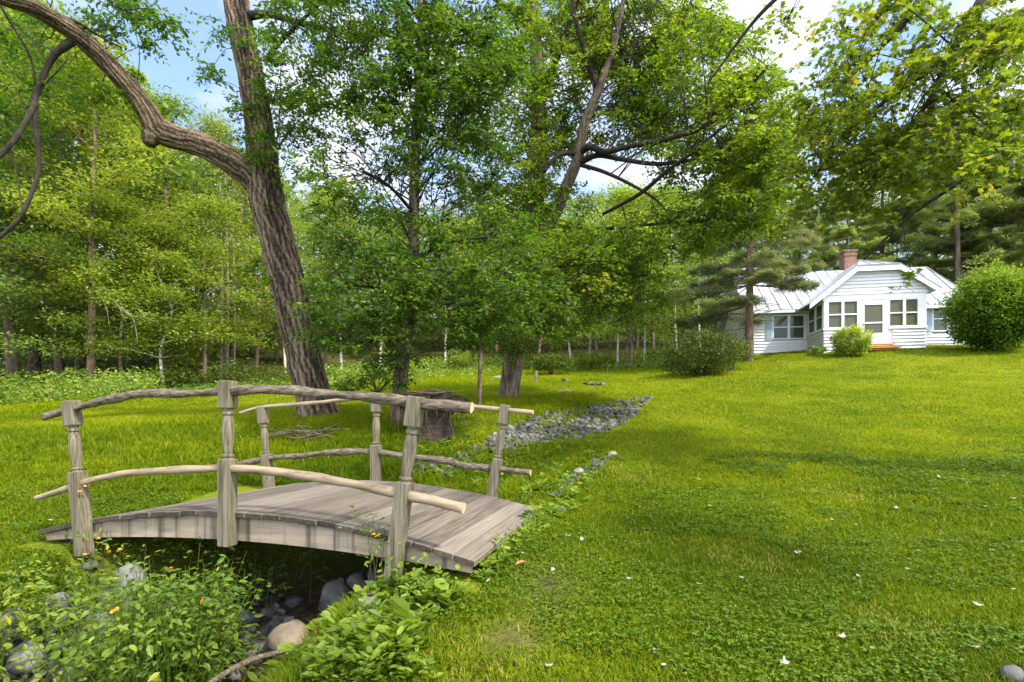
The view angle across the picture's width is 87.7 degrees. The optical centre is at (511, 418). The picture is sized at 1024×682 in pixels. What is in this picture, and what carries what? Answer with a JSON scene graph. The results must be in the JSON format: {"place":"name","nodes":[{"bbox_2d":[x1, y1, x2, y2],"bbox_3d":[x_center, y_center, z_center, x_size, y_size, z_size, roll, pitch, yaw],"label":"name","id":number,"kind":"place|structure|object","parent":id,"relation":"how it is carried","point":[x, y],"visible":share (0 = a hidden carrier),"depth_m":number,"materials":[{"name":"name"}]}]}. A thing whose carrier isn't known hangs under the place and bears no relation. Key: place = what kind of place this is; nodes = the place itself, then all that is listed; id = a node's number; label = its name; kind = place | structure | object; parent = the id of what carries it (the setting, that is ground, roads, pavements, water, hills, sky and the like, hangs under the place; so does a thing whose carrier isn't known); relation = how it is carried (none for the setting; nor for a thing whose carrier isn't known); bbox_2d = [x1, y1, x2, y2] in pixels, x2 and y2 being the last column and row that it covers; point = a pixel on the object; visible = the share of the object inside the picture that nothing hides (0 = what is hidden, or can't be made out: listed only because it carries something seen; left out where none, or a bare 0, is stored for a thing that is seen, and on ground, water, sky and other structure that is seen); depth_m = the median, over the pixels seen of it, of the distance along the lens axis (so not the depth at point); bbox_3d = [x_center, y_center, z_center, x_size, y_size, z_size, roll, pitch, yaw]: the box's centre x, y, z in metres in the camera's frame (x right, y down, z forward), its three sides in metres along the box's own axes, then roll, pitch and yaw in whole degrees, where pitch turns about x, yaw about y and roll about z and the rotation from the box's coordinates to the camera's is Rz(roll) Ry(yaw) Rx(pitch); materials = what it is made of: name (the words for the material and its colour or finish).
{"place":"outdoors","nodes":[
{"label":"outdoors","id":0,"kind":"place"},
{"bbox_2d":[0,309,1023,681],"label":"ground","id":1,"kind":"structure","parent":0,"point":[306,611],"depth_m":4.84,"materials":[{"name":"green plant"}]},
{"bbox_2d":[0,607,25,627],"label":"rock","id":2,"kind":"object","parent":1,"relation":"on","point":[14,623],"visible":0.2,"depth_m":3.38,"materials":[{"name":"grey stone"}]},
{"bbox_2d":[2,639,45,674],"bbox_3d":[-3.009,1.481,3.311,0.218,0.208,0.229,0,0,0],"label":"rock","id":3,"kind":"object","parent":1,"relation":"on","point":[8,667],"visible":0.47,"depth_m":3.24,"materials":[{"name":"grey stone"}]},
{"bbox_2d":[0,7,90,364],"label":"woodland tree","id":4,"kind":"object","parent":1,"relation":"on","point":[5,68],"visible":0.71,"depth_m":20.14,"materials":[{"name":"green plant"}]},
{"bbox_2d":[44,591,71,612],"bbox_3d":[-3.166,1.283,3.710,0.153,0.162,0.148,0,0,0],"label":"rock","id":5,"kind":"object","parent":1,"relation":"on","point":[63,603],"visible":0.52,"depth_m":3.68,"materials":[{"name":"grey stone"}]},
{"bbox_2d":[0,0,117,380],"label":"pine tree","id":6,"kind":"object","parent":1,"relation":"on","point":[30,356],"visible":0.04,"depth_m":26.79,"materials":[{"name":"green plant"}]},
{"bbox_2d":[59,661,89,681],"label":"rock","id":7,"kind":"object","parent":1,"relation":"on","point":[71,673],"visible":0.12,"depth_m":3.38,"materials":[{"name":"grey stone"}]},
{"bbox_2d":[0,0,166,385],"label":"woodland tree","id":8,"kind":"object","parent":1,"relation":"on","point":[58,363],"visible":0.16,"depth_m":24.50,"materials":[{"name":"green plant"}]},
{"bbox_2d":[0,0,169,391],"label":"woodland tree","id":9,"kind":"object","parent":1,"relation":"on","point":[10,361],"visible":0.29,"depth_m":22.80,"materials":[{"name":"green plant"}]},
{"bbox_2d":[81,561,99,570],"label":"rock","id":10,"kind":"object","parent":1,"relation":"on","point":[85,565],"visible":0.75,"depth_m":4.06,"materials":[{"name":"grey stone"}]},
{"bbox_2d":[86,612,115,642],"bbox_3d":[-2.910,1.472,3.761,0.193,0.210,0.174,0,0,0],"label":"rock","id":11,"kind":"object","parent":1,"relation":"on","point":[97,617],"visible":0.09,"depth_m":3.72,"materials":[{"name":"grey stone"}]},
{"bbox_2d":[0,7,210,385],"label":"tree","id":12,"kind":"object","parent":1,"relation":"on","point":[97,164],"visible":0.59,"depth_m":21.26,"materials":[{"name":"green plant"}]},
{"bbox_2d":[34,186,186,390],"bbox_3d":[-16.778,-5.221,22.509,5.519,8.846,6.296,0,0,-18],"label":"young tree","id":13,"kind":"object","parent":1,"relation":"on","point":[109,211],"visible":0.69,"depth_m":21.82,"materials":[{"name":"green plant"}]},
{"bbox_2d":[97,288,154,340],"bbox_3d":[-15.293,-4.162,21.123,2.684,2.197,0.349,0,0,5],"label":"dead branch","id":14,"kind":"object","parent":13,"relation":"hanging from","point":[121,311],"visible":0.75,"depth_m":21.11,"materials":[{"name":"grey wood"}]},
{"bbox_2d":[37,64,215,369],"bbox_3d":[-23.961,-11.995,33.300,8.849,19.168,9.904,0,0,31],"label":"tree","id":15,"kind":"object","parent":1,"relation":"on","point":[143,76],"visible":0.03,"depth_m":32.63,"materials":[{"name":"green plant"}]},
{"bbox_2d":[114,562,147,592],"bbox_3d":[-2.971,1.241,4.151,0.209,0.256,0.184,0,0,0],"label":"rock","id":16,"kind":"object","parent":1,"relation":"on","point":[126,567],"visible":0.47,"depth_m":4.10,"materials":[{"name":"grey stone"}]},
{"bbox_2d":[54,82,257,370],"bbox_3d":[-19.073,-9.919,29.460,8.450,16.136,8.883,0,0,15],"label":"woodland tree","id":17,"kind":"object","parent":1,"relation":"on","point":[173,104],"visible":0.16,"depth_m":28.47,"materials":[{"name":"green plant"}]},
{"bbox_2d":[66,209,259,387],"bbox_3d":[-14.903,-4.913,23.177,6.961,8.105,7.061,0,0,-23],"label":"young tree","id":18,"kind":"object","parent":1,"relation":"on","point":[147,320],"visible":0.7,"depth_m":22.70,"materials":[{"name":"green plant"}]},
{"bbox_2d":[120,362,220,388],"bbox_3d":[-14.733,-1.754,23.356,3.697,1.314,3.690,0,0,0],"label":"bramble","id":19,"kind":"object","parent":1,"relation":"on","point":[184,376],"visible":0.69,"depth_m":22.84,"materials":[{"name":"green plant"}]},
{"bbox_2d":[111,188,277,384],"bbox_3d":[-13.803,-5.754,24.376,7.693,9.399,6.743,0,0,-20],"label":"young tree","id":20,"kind":"object","parent":1,"relation":"on","point":[216,208],"visible":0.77,"depth_m":23.85,"materials":[{"name":"green plant"}]},
{"bbox_2d":[0,0,406,418],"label":"forked tree","id":21,"kind":"object","parent":1,"relation":"on","point":[261,186],"visible":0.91,"depth_m":9.74,"materials":[{"name":"green plant"}]},
{"bbox_2d":[0,473,437,681],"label":"jewelweed","id":22,"kind":"object","parent":1,"relation":"on","point":[187,653],"visible":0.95,"depth_m":3.15,"materials":[{"name":"green plant"}]},
{"bbox_2d":[156,105,293,373],"bbox_3d":[-15.277,-8.830,28.132,7.112,14.103,6.710,0,0,-9],"label":"woodland tree","id":23,"kind":"object","parent":1,"relation":"on","point":[218,130],"visible":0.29,"depth_m":27.30,"materials":[{"name":"green plant"}]},
{"bbox_2d":[203,188,249,379],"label":"dead tree","id":24,"kind":"object","parent":1,"relation":"on","point":[227,347],"visible":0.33,"depth_m":26.96,"materials":[{"name":"brown wood"}]},
{"bbox_2d":[179,356,290,385],"bbox_3d":[-12.044,-2.080,24.407,5.373,1.824,5.226,0,0,-39],"label":"bramble","id":25,"kind":"object","parent":1,"relation":"on","point":[237,372],"visible":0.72,"depth_m":23.57,"materials":[{"name":"green plant"}]},
{"bbox_2d":[225,669,244,681],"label":"rock","id":26,"kind":"object","parent":1,"relation":"on","point":[236,674],"visible":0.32,"depth_m":3.60,"materials":[{"name":"grey stone"}]},
{"bbox_2d":[208,643,302,681],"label":"fallen stick","id":27,"kind":"object","parent":1,"relation":"on","point":[239,665],"visible":0.83,"depth_m":2.66,"materials":[{"name":"brown wood"}]},
{"bbox_2d":[198,173,313,372],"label":"woodland tree","id":28,"kind":"object","parent":1,"relation":"on","point":[257,351],"visible":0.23,"depth_m":29.89,"materials":[{"name":"green plant"}]},
{"bbox_2d":[236,184,317,371],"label":"birch tree","id":29,"kind":"object","parent":1,"relation":"on","point":[301,261],"visible":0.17,"depth_m":27.95,"materials":[{"name":"green plant"}]},
{"bbox_2d":[33,380,538,582],"bbox_3d":[-1.761,0.395,4.772,3.692,1.326,2.165,0,0,15],"label":"footbridge","id":30,"kind":"object","parent":1,"relation":"on","point":[447,528],"visible":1,"depth_m":3.91,"materials":[{"name":"brown wood"}]},
{"bbox_2d":[264,620,309,660],"bbox_3d":[-1.613,1.611,3.838,0.325,0.266,0.328,0,0,0],"label":"rock","id":31,"kind":"object","parent":1,"relation":"on","point":[279,634],"visible":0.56,"depth_m":3.75,"materials":[{"name":"beige stone"}]},
{"bbox_2d":[251,421,349,443],"bbox_3d":[-3.250,0.218,8.267,1.368,0.379,0.860,0,0,-22],"label":"brush pile","id":32,"kind":"object","parent":1,"relation":"on","point":[316,434],"visible":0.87,"depth_m":8.21,"materials":[{"name":"brown plant"}]},
{"bbox_2d":[0,395,652,681],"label":"gravel","id":33,"kind":"structure","parent":1,"relation":"on","point":[275,621],"depth_m":7.31,"materials":[{"name":"grey gravel"}]},
{"bbox_2d":[289,183,366,366],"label":"woodland tree","id":34,"kind":"object","parent":1,"relation":"on","point":[314,198],"visible":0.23,"depth_m":32.37,"materials":[{"name":"green plant"}]},
{"bbox_2d":[320,578,351,613],"bbox_3d":[-1.473,1.485,4.457,0.282,0.288,0.266,0,0,0],"label":"rock","id":35,"kind":"object","parent":1,"relation":"on","point":[333,589],"visible":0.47,"depth_m":4.37,"materials":[{"name":"grey stone"}]},
{"bbox_2d":[0,346,675,405],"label":"undergrowth","id":36,"kind":"object","parent":1,"relation":"on","point":[69,386],"visible":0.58,"depth_m":21.15,"materials":[{"name":"green plant"}]},
{"bbox_2d":[304,195,375,369],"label":"birch tree","id":37,"kind":"object","parent":1,"relation":"on","point":[320,254],"visible":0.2,"depth_m":31.14,"materials":[{"name":"green plant"}]},
{"bbox_2d":[346,572,369,598],"bbox_3d":[-1.316,1.450,4.542,0.183,0.270,0.230,0,0,-26],"label":"rock","id":38,"kind":"object","parent":1,"relation":"on","point":[358,578],"visible":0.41,"depth_m":4.49,"materials":[{"name":"grey stone"}]},
{"bbox_2d":[359,595,376,609],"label":"rock","id":39,"kind":"object","parent":1,"relation":"on","point":[371,597],"visible":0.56,"depth_m":3.11,"materials":[{"name":"grey stone"}]},
{"bbox_2d":[323,365,418,405],"bbox_3d":[-2.245,-0.369,8.634,1.471,0.989,0.933,0,0,0],"label":"young shrub","id":40,"kind":"object","parent":1,"relation":"on","point":[348,383],"visible":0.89,"depth_m":8.60,"materials":[{"name":"green plant"}]},
{"bbox_2d":[337,209,407,370],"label":"birch tree","id":41,"kind":"object","parent":1,"relation":"on","point":[378,234],"visible":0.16,"depth_m":29.41,"materials":[{"name":"green plant"}]},
{"bbox_2d":[365,568,383,588],"bbox_3d":[-1.193,1.394,4.647,0.197,0.185,0.175,0,0,-15],"label":"rock","id":42,"kind":"object","parent":1,"relation":"on","point":[367,574],"visible":0.32,"depth_m":4.59,"materials":[{"name":"grey stone"}]},
{"bbox_2d":[353,612,416,631],"bbox_3d":[-0.673,1.071,2.806,0.378,0.065,0.295,0,0,23],"label":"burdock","id":43,"kind":"object","parent":1,"relation":"on","point":[371,616],"visible":0.23,"depth_m":2.87,"materials":[{"name":"green plant"}]},
{"bbox_2d":[368,206,455,360],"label":"woodland tree","id":44,"kind":"object","parent":1,"relation":"on","point":[419,316],"visible":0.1,"depth_m":35.85,"materials":[{"name":"green plant"}]},
{"bbox_2d":[251,0,580,422],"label":"slender tree","id":45,"kind":"object","parent":1,"relation":"on","point":[436,19],"visible":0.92,"depth_m":8.41,"materials":[{"name":"green plant"}]},
{"bbox_2d":[247,426,609,681],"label":"weeds","id":46,"kind":"object","parent":1,"relation":"on","point":[355,646],"visible":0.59,"depth_m":2.90,"materials":[{"name":"green plant"}]},
{"bbox_2d":[390,389,478,442],"bbox_3d":[-1.327,0.054,8.614,1.323,1.053,1.105,0,0,27],"label":"rotten stump","id":47,"kind":"object","parent":1,"relation":"on","point":[437,425],"visible":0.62,"depth_m":8.38,"materials":[{"name":"brown wood"}]},
{"bbox_2d":[419,199,470,360],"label":"birch tree","id":48,"kind":"object","parent":1,"relation":"on","point":[439,208],"visible":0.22,"depth_m":32.56,"materials":[{"name":"green plant"}]},
{"bbox_2d":[445,346,477,369],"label":"bush","id":49,"kind":"object","parent":1,"relation":"on","point":[462,357],"visible":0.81,"depth_m":30.54,"materials":[{"name":"green plant"}]},
{"bbox_2d":[420,214,506,355],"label":"young tree","id":50,"kind":"object","parent":1,"relation":"on","point":[456,245],"visible":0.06,"depth_m":34.33,"materials":[{"name":"green plant"}]},
{"bbox_2d":[448,260,520,404],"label":"sapling","id":51,"kind":"object","parent":1,"relation":"on","point":[479,396],"visible":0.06,"depth_m":10.56,"materials":[{"name":"green plant"}]},
{"bbox_2d":[466,203,517,356],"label":"woodland tree","id":52,"kind":"object","parent":1,"relation":"on","point":[496,349],"visible":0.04,"depth_m":37.86,"materials":[{"name":"green plant"}]},
{"bbox_2d":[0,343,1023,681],"bbox_3d":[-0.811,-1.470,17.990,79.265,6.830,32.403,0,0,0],"label":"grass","id":53,"kind":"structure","parent":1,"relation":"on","point":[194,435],"depth_m":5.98,"materials":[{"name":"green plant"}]},
{"bbox_2d":[0,444,1023,681],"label":"clover","id":54,"kind":"object","parent":1,"relation":"on","point":[795,670],"visible":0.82,"depth_m":3.34,"materials":[{"name":"green plant"}]},
{"bbox_2d":[0,0,1023,380],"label":"forest","id":55,"kind":"object","parent":1,"relation":"on","point":[188,170],"visible":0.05,"depth_m":30.87,"materials":[{"name":"green plant"}]},
{"bbox_2d":[516,560,526,564],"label":"fallen leaf","id":56,"kind":"object","parent":1,"relation":"on","point":[520,562],"visible":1,"depth_m":3.53,"materials":[{"name":"orange plant"}]},
{"bbox_2d":[534,371,537,380],"bbox_3d":[0.921,-1.586,20.485,0.151,0.503,0.147,0,0,0],"label":"cut post","id":57,"kind":"object","parent":1,"relation":"on","point":[536,376],"visible":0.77,"depth_m":20.43,"materials":[{"name":"brown wood"}]},
{"bbox_2d":[493,201,579,354],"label":"woodland tree","id":58,"kind":"object","parent":1,"relation":"on","point":[538,341],"visible":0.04,"depth_m":37.91,"materials":[{"name":"green plant"}]},
{"bbox_2d":[530,353,577,374],"bbox_3d":[2.111,-2.727,27.046,2.519,1.348,2.749,0,0,0],"label":"dark bush","id":59,"kind":"object","parent":1,"relation":"on","point":[549,361],"visible":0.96,"depth_m":26.66,"materials":[{"name":"green plant"}]},
{"bbox_2d":[504,216,615,361],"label":"young tree","id":60,"kind":"object","parent":1,"relation":"on","point":[568,342],"visible":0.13,"depth_m":30.94,"materials":[{"name":"green plant"}]},
{"bbox_2d":[573,468,583,473],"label":"rock","id":61,"kind":"object","parent":1,"relation":"on","point":[576,470],"visible":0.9,"depth_m":6.73,"materials":[{"name":"grey stone"}]},
{"bbox_2d":[565,190,611,354],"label":"birch tree","id":62,"kind":"object","parent":1,"relation":"on","point":[592,200],"visible":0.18,"depth_m":32.43,"materials":[{"name":"green plant"}]},
{"bbox_2d":[574,351,607,368],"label":"yellow bush","id":63,"kind":"object","parent":1,"relation":"on","point":[585,359],"visible":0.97,"depth_m":29.65,"materials":[{"name":"green plant"}]},
{"bbox_2d":[581,381,604,385],"bbox_3d":[2.882,-1.224,18.855,0.824,0.253,0.870,0,0,0],"label":"fire ring","id":64,"kind":"object","parent":1,"relation":"on","point":[594,384],"visible":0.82,"depth_m":18.63,"materials":[{"name":"grey stone"}]},
{"bbox_2d":[608,451,616,455],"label":"rock","id":65,"kind":"object","parent":1,"relation":"on","point":[611,453],"visible":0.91,"depth_m":7.65,"materials":[{"name":"beige stone"}]},
{"bbox_2d":[595,191,645,366],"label":"birch tree","id":66,"kind":"object","parent":1,"relation":"on","point":[620,295],"visible":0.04,"depth_m":29.96,"materials":[{"name":"green plant"}]},
{"bbox_2d":[562,174,689,367],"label":"young tree","id":67,"kind":"object","parent":1,"relation":"on","point":[621,196],"visible":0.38,"depth_m":27.91,"materials":[{"name":"green plant"}]},
{"bbox_2d":[432,0,825,397],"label":"leaning tree","id":68,"kind":"object","parent":1,"relation":"on","point":[608,54],"visible":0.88,"depth_m":11.36,"materials":[{"name":"green plant"}]},
{"bbox_2d":[583,187,675,362],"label":"woodland tree","id":69,"kind":"object","parent":1,"relation":"on","point":[626,343],"visible":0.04,"depth_m":31.91,"materials":[{"name":"green plant"}]},
{"bbox_2d":[613,183,677,364],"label":"birch tree","id":70,"kind":"object","parent":1,"relation":"on","point":[637,215],"visible":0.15,"depth_m":28.60,"materials":[{"name":"green plant"}]},
{"bbox_2d":[641,348,679,359],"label":"yellow bush","id":71,"kind":"object","parent":1,"relation":"on","point":[655,352],"visible":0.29,"depth_m":29.20,"materials":[{"name":"green plant"}]},
{"bbox_2d":[589,179,737,358],"bbox_3d":[8.599,-8.389,31.257,9.448,11.062,8.281,0,0,37],"label":"young tree","id":72,"kind":"object","parent":1,"relation":"on","point":[654,336],"visible":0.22,"depth_m":30.55,"materials":[{"name":"green plant"}]},
{"bbox_2d":[650,186,699,344],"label":"birch tree","id":73,"kind":"object","parent":1,"relation":"on","point":[673,267],"visible":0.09,"depth_m":34.97,"materials":[{"name":"green plant"}]},
{"bbox_2d":[655,325,745,376],"bbox_3d":[7.288,-2.530,20.731,3.453,2.076,3.467,0,0,0],"label":"dark bush","id":74,"kind":"object","parent":1,"relation":"on","point":[700,362],"visible":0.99,"depth_m":20.20,"materials":[{"name":"green plant"}]},
{"bbox_2d":[677,182,733,338],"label":"birch tree","id":75,"kind":"object","parent":1,"relation":"on","point":[696,257],"visible":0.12,"depth_m":37.08,"materials":[{"name":"green plant"}]},
{"bbox_2d":[675,183,756,333],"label":"woodland tree","id":76,"kind":"object","parent":1,"relation":"on","point":[717,325],"visible":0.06,"depth_m":39.87,"materials":[{"name":"green plant"}]},
{"bbox_2d":[708,337,754,369],"bbox_3d":[9.003,-2.684,21.791,1.854,1.604,1.976,0,0,-24],"label":"dark bush","id":77,"kind":"object","parent":1,"relation":"on","point":[743,346],"visible":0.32,"depth_m":21.46,"materials":[{"name":"green plant"}]},
{"bbox_2d":[665,156,827,360],"bbox_3d":[10.437,-7.671,24.616,7.227,11.002,7.220,0,0,0],"label":"spruce tree","id":78,"kind":"object","parent":1,"relation":"on","point":[778,273],"visible":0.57,"depth_m":23.83,"materials":[{"name":"green plant"}]},
{"bbox_2d":[732,198,791,272],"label":"pine tree","id":79,"kind":"object","parent":1,"relation":"on","point":[784,253],"visible":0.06,"depth_m":38.83,"materials":[{"name":"green plant"}]},
{"bbox_2d":[779,656,789,663],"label":"fallen leaf","id":80,"kind":"object","parent":1,"relation":"on","point":[784,660],"visible":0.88,"depth_m":2.41,"materials":[{"name":"white plant"}]},
{"bbox_2d":[781,180,839,271],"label":"pine tree","id":81,"kind":"object","parent":1,"relation":"on","point":[810,222],"visible":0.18,"depth_m":40.04,"materials":[{"name":"green plant"}]},
{"bbox_2d":[807,345,827,354],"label":"garden plant","id":82,"kind":"object","parent":1,"relation":"on","point":[815,350],"visible":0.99,"depth_m":24.26,"materials":[{"name":"green plant"}]},
{"bbox_2d":[718,249,963,354],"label":"cottage","id":83,"kind":"structure","parent":1,"relation":"on","point":[850,292],"depth_m":24.66,"materials":[{"name":"white paint"}]},
{"bbox_2d":[772,314,804,339],"bbox_3d":[13.913,-4.620,26.835,1.524,1.226,0.090,0,0,10],"label":"window","id":84,"kind":"structure","parent":83,"relation":"in","point":[791,326],"depth_m":26.82,"materials":[{"name":"clear glass"}]},
{"bbox_2d":[807,307,814,334],"bbox_3d":[14.713,-4.798,26.163,0.080,1.245,0.930,0,0,10],"label":"window","id":85,"kind":"structure","parent":83,"relation":"in","point":[811,315],"depth_m":26.25,"materials":[{"name":"clear glass"}]},
{"bbox_2d":[815,302,822,331],"bbox_3d":[14.553,-4.798,25.247,0.080,1.245,0.890,0,0,10],"label":"window","id":86,"kind":"structure","parent":83,"relation":"in","point":[819,308],"depth_m":25.27,"materials":[{"name":"clear glass"}]},
{"bbox_2d":[829,300,858,327],"bbox_3d":[15.248,-4.813,24.603,1.318,1.285,0.090,0,0,10],"label":"window","id":87,"kind":"structure","parent":83,"relation":"in","point":[842,313],"depth_m":24.58,"materials":[{"name":"clear glass"}]},
{"bbox_2d":[861,299,885,342],"bbox_3d":[16.502,-4.447,24.356,1.059,2.013,0.145,0,0,10],"label":"door","id":88,"kind":"structure","parent":83,"relation":"in","point":[873,312],"depth_m":24.35,"materials":[{"name":"white wood"}]},
{"bbox_2d":[889,298,917,326],"bbox_3d":[17.764,-4.813,24.163,1.313,1.285,0.090,0,0,10],"label":"window","id":89,"kind":"structure","parent":83,"relation":"in","point":[902,311],"depth_m":24.16,"materials":[{"name":"clear glass"}]},
{"bbox_2d":[932,309,947,331],"bbox_3d":[20.591,-4.816,25.669,0.686,1.229,0.090,0,0,10],"label":"window","id":90,"kind":"structure","parent":83,"relation":"in","point":[935,328],"depth_m":25.68,"materials":[{"name":"clear glass"}]},
{"bbox_2d":[806,161,895,264],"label":"pine tree","id":91,"kind":"object","parent":1,"relation":"on","point":[830,252],"visible":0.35,"depth_m":38.50,"materials":[{"name":"green plant"}]},
{"bbox_2d":[828,322,875,356],"bbox_3d":[14.670,-3.380,22.967,1.730,1.553,1.726,0,0,-36],"label":"porch shrub","id":92,"kind":"object","parent":1,"relation":"on","point":[860,343],"visible":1,"depth_m":22.70,"materials":[{"name":"green plant"}]},
{"bbox_2d":[709,0,1023,293],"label":"maple tree","id":93,"kind":"object","parent":1,"relation":"on","point":[997,41],"visible":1,"depth_m":6.26,"materials":[{"name":"green plant"}]},
{"bbox_2d":[832,121,927,270],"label":"pine tree","id":94,"kind":"object","parent":1,"relation":"on","point":[882,232],"visible":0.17,"depth_m":41.44,"materials":[{"name":"green plant"}]},
{"bbox_2d":[876,109,1006,270],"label":"pine tree","id":95,"kind":"object","parent":1,"relation":"on","point":[909,207],"visible":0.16,"depth_m":39.66,"materials":[{"name":"green plant"}]},
{"bbox_2d":[899,108,1023,287],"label":"pine tree","id":96,"kind":"object","parent":1,"relation":"on","point":[932,231],"visible":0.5,"depth_m":35.91,"materials":[{"name":"green plant"}]},
{"bbox_2d":[929,103,1023,274],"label":"pine tree","id":97,"kind":"object","parent":1,"relation":"on","point":[999,219],"visible":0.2,"depth_m":36.09,"materials":[{"name":"green plant"}]},
{"bbox_2d":[933,257,1023,351],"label":"round bush","id":98,"kind":"object","parent":1,"relation":"on","point":[978,316],"visible":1,"depth_m":21.05,"materials":[{"name":"green plant"}]},
{"bbox_2d":[941,97,1023,311],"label":"pine tree","id":99,"kind":"object","parent":1,"relation":"on","point":[950,276],"visible":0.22,"depth_m":35.91,"materials":[{"name":"green plant"}]},
{"bbox_2d":[998,158,1023,266],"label":"pine tree","id":100,"kind":"object","parent":1,"relation":"on","point":[1019,206],"visible":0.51,"depth_m":34.41,"materials":[{"name":"green plant"}]},
{"bbox_2d":[1000,663,1022,681],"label":"rock","id":101,"kind":"object","parent":1,"relation":"on","point":[1012,670],"visible":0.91,"depth_m":2.31,"materials":[{"name":"grey stone"}]},
{"bbox_2d":[5,0,1023,319],"label":"sky","id":102,"kind":"structure","parent":0,"point":[175,76],"materials":[{"name":"blue"}]}
]}

